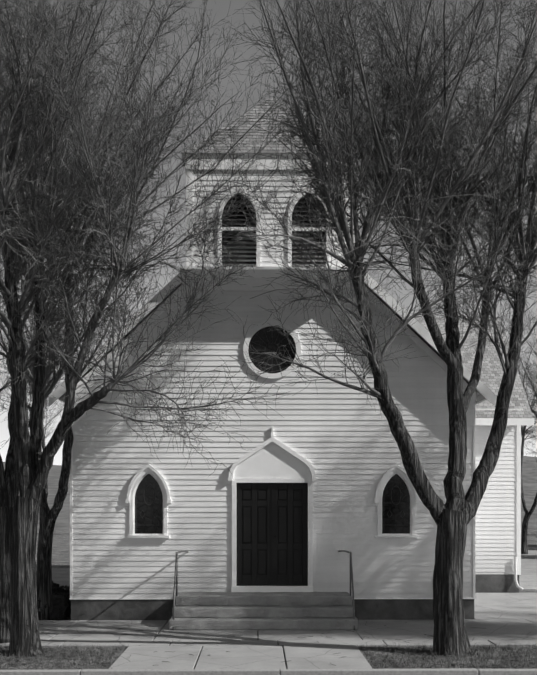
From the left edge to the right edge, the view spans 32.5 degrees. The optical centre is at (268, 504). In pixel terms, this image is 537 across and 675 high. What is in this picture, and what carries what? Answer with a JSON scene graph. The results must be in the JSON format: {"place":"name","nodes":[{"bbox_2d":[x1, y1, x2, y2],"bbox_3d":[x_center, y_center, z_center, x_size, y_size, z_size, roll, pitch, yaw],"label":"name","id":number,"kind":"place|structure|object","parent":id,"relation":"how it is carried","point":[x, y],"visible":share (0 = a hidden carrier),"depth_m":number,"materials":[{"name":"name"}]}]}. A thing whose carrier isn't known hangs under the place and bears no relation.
{"place":"outdoors","nodes":[
{"label":"outdoors","id":0,"kind":"place"},
{"bbox_2d":[0,530,536,670],"bbox_3d":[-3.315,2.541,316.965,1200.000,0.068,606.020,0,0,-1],"label":"earth ground","id":1,"kind":"structure","parent":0,"point":[61,549],"depth_m":15.46,"materials":[{"name":"soil"}]},
{"bbox_2d":[37,581,70,618],"bbox_3d":[-6.945,2.113,20.764,5.066,0.940,1.444,0,0,-1],"label":"hedge","id":2,"kind":"object","parent":1,"relation":"on","point":[61,603],"visible":0.23,"depth_m":20.29,"materials":[{"name":"black plant"}]},
{"bbox_2d":[0,259,131,527],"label":"tree","id":3,"kind":"object","parent":1,"relation":"on","point":[44,429],"visible":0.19,"depth_m":47.78,"materials":[{"name":"plant"}]},
{"bbox_2d":[0,0,166,642],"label":"tree","id":4,"kind":"object","parent":1,"relation":"on","point":[9,489],"visible":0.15,"depth_m":16.80,"materials":[{"name":"grey plant"}]},
{"bbox_2d":[0,0,316,657],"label":"street tree","id":5,"kind":"object","parent":1,"relation":"on","point":[34,463],"visible":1,"depth_m":15.10,"materials":[{"name":"grey plant"}]},
{"bbox_2d":[172,550,188,630],"bbox_3d":[-1.856,1.767,19.118,0.110,1.592,1.726,0,0,5],"label":"handrail","id":6,"kind":"object","parent":1,"relation":"on","point":[176,574],"visible":0.96,"depth_m":18.88,"materials":[{"name":"metal"}]},
{"bbox_2d":[0,0,369,619],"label":"tree","id":7,"kind":"object","parent":1,"relation":"on","point":[44,558],"visible":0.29,"depth_m":18.78,"materials":[{"name":"grey plant"}]},
{"bbox_2d":[0,619,536,673],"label":"sidewalk slabs","id":8,"kind":"structure","parent":1,"relation":"on","point":[247,650],"depth_m":16.83,"materials":[{"name":"concrete"}]},
{"bbox_2d":[169,591,357,629],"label":"stone steps","id":9,"kind":"structure","parent":8,"relation":"on","point":[315,610],"depth_m":18.67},
{"bbox_2d":[0,641,536,669],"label":"dry grass strip","id":10,"kind":"object","parent":1,"relation":"on","point":[425,649],"depth_m":15.11,"materials":[{"name":"grey plant"}]},
{"bbox_2d":[0,621,536,669],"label":"fallen leaves","id":11,"kind":"object","parent":1,"relation":"on","point":[380,667],"visible":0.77,"depth_m":15.07,"materials":[{"name":"grey plant"}]},
{"bbox_2d":[36,550,536,619],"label":"yard pads","id":12,"kind":"object","parent":1,"relation":"on","point":[505,605],"visible":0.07,"depth_m":24.46,"materials":[{"name":"concrete"}]},
{"bbox_2d":[338,550,354,629],"bbox_3d":[1.657,1.767,19.159,0.110,1.592,1.726,0,0,-6],"label":"handrail","id":13,"kind":"object","parent":1,"relation":"on","point":[351,572],"visible":0.94,"depth_m":18.84,"materials":[{"name":"metal"}]},
{"bbox_2d":[203,0,536,656],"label":"street tree","id":14,"kind":"object","parent":1,"relation":"on","point":[415,126],"visible":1,"depth_m":15.28,"materials":[{"name":"grey plant"}]},
{"bbox_2d":[498,303,536,553],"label":"tree","id":15,"kind":"object","parent":1,"relation":"on","point":[524,543],"visible":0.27,"depth_m":45.68,"materials":[{"name":"grey plant"}]},
{"bbox_2d":[521,343,536,469],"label":"tree","id":16,"kind":"object","parent":1,"relation":"on","point":[525,362],"visible":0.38,"depth_m":61.80,"materials":[{"name":"plant"}]},
{"bbox_2d":[0,0,536,674],"label":"sky","id":17,"kind":"structure","parent":0,"point":[222,8],"materials":[{"name":"grey"}]},
{"bbox_2d":[3,456,536,529],"bbox_3d":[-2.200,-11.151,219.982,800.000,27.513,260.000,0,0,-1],"label":"ridge ground","id":18,"kind":"structure","parent":0,"point":[529,479],"depth_m":122.09,"materials":[{"name":"grey"}]},
{"bbox_2d":[72,170,516,597],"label":"siding wall","id":19,"kind":"structure","parent":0,"point":[340,438],"depth_m":19.99,"materials":[{"name":"white wood"}]},
{"bbox_2d":[136,327,404,533],"bbox_3d":[0.090,-1.612,20.033,5.990,4.505,0.014,0,0,-1],"label":"window glass","id":20,"kind":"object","parent":19,"relation":"in","point":[263,370],"depth_m":20.03,"materials":[{"name":"grey glass"}]},
{"bbox_2d":[237,483,307,585],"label":"church doors","id":21,"kind":"structure","parent":19,"relation":"in","point":[254,531],"depth_m":20.02,"materials":[{"name":"black wood"}]},
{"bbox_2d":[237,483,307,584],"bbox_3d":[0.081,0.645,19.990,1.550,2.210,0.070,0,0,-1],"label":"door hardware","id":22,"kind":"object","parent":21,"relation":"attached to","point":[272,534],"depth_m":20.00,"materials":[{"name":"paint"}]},
{"bbox_2d":[514,557,522,589],"bbox_3d":[7.063,1.964,26.000,0.084,0.917,0.311,0,0,-28],"label":"wing downspout","id":23,"kind":"object","parent":19,"relation":"attached to","point":[515,573],"visible":0.98,"depth_m":26.07,"materials":[{"name":"white metal"}]},
{"bbox_2d":[71,575,518,620],"bbox_3d":[1.374,2.355,27.505,11.480,0.700,15.010,0,0,-1],"label":"foundation","id":24,"kind":"object","parent":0,"point":[365,609],"visible":0.07,"depth_m":20.01,"materials":[{"name":"grey concrete"}]},
{"bbox_2d":[135,217,513,574],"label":"window","id":25,"kind":"structure","parent":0,"point":[150,523],"depth_m":20.04,"materials":[{"name":"black glass"}]},
{"bbox_2d":[182,153,359,159],"bbox_3d":[0.079,-7.585,21.875,3.940,0.016,3.940,0,0,-1],"label":"gutter","id":26,"kind":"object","parent":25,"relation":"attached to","point":[255,153],"depth_m":19.91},
{"bbox_2d":[181,98,361,170],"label":"tower roof","id":27,"kind":"structure","parent":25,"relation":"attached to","point":[248,136],"depth_m":20.47,"materials":[{"name":"grey"}]},
{"bbox_2d":[222,193,325,266],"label":"louvers","id":28,"kind":"object","parent":25,"relation":"attached to","point":[249,245],"visible":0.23,"depth_m":20.04,"materials":[{"name":"grey wood"}]},
{"bbox_2d":[222,194,325,243],"bbox_3d":[0.117,-5.940,20.342,2.310,1.710,0.506,0,0,-1],"label":"dark church interior","id":29,"kind":"object","parent":25,"relation":"attached to","point":[255,216],"visible":0.04,"depth_m":20.08,"materials":[{"name":"black"}]},
{"bbox_2d":[49,154,533,599],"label":"trim","id":30,"kind":"structure","parent":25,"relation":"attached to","point":[272,459],"depth_m":19.94,"materials":[{"name":"white wood"}]},
{"bbox_2d":[58,284,532,417],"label":"roof","id":31,"kind":"structure","parent":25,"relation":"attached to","point":[492,372],"depth_m":27.22,"materials":[{"name":"grey"}]},
{"label":"road asphalt","id":32,"kind":"structure","parent":0,"visible":0},
{"bbox_2d":[0,668,536,674],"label":"kerb","id":33,"kind":"structure","parent":32,"relation":"on","point":[455,671],"depth_m":13.85,"materials":[{"name":"concrete"}]}
]}

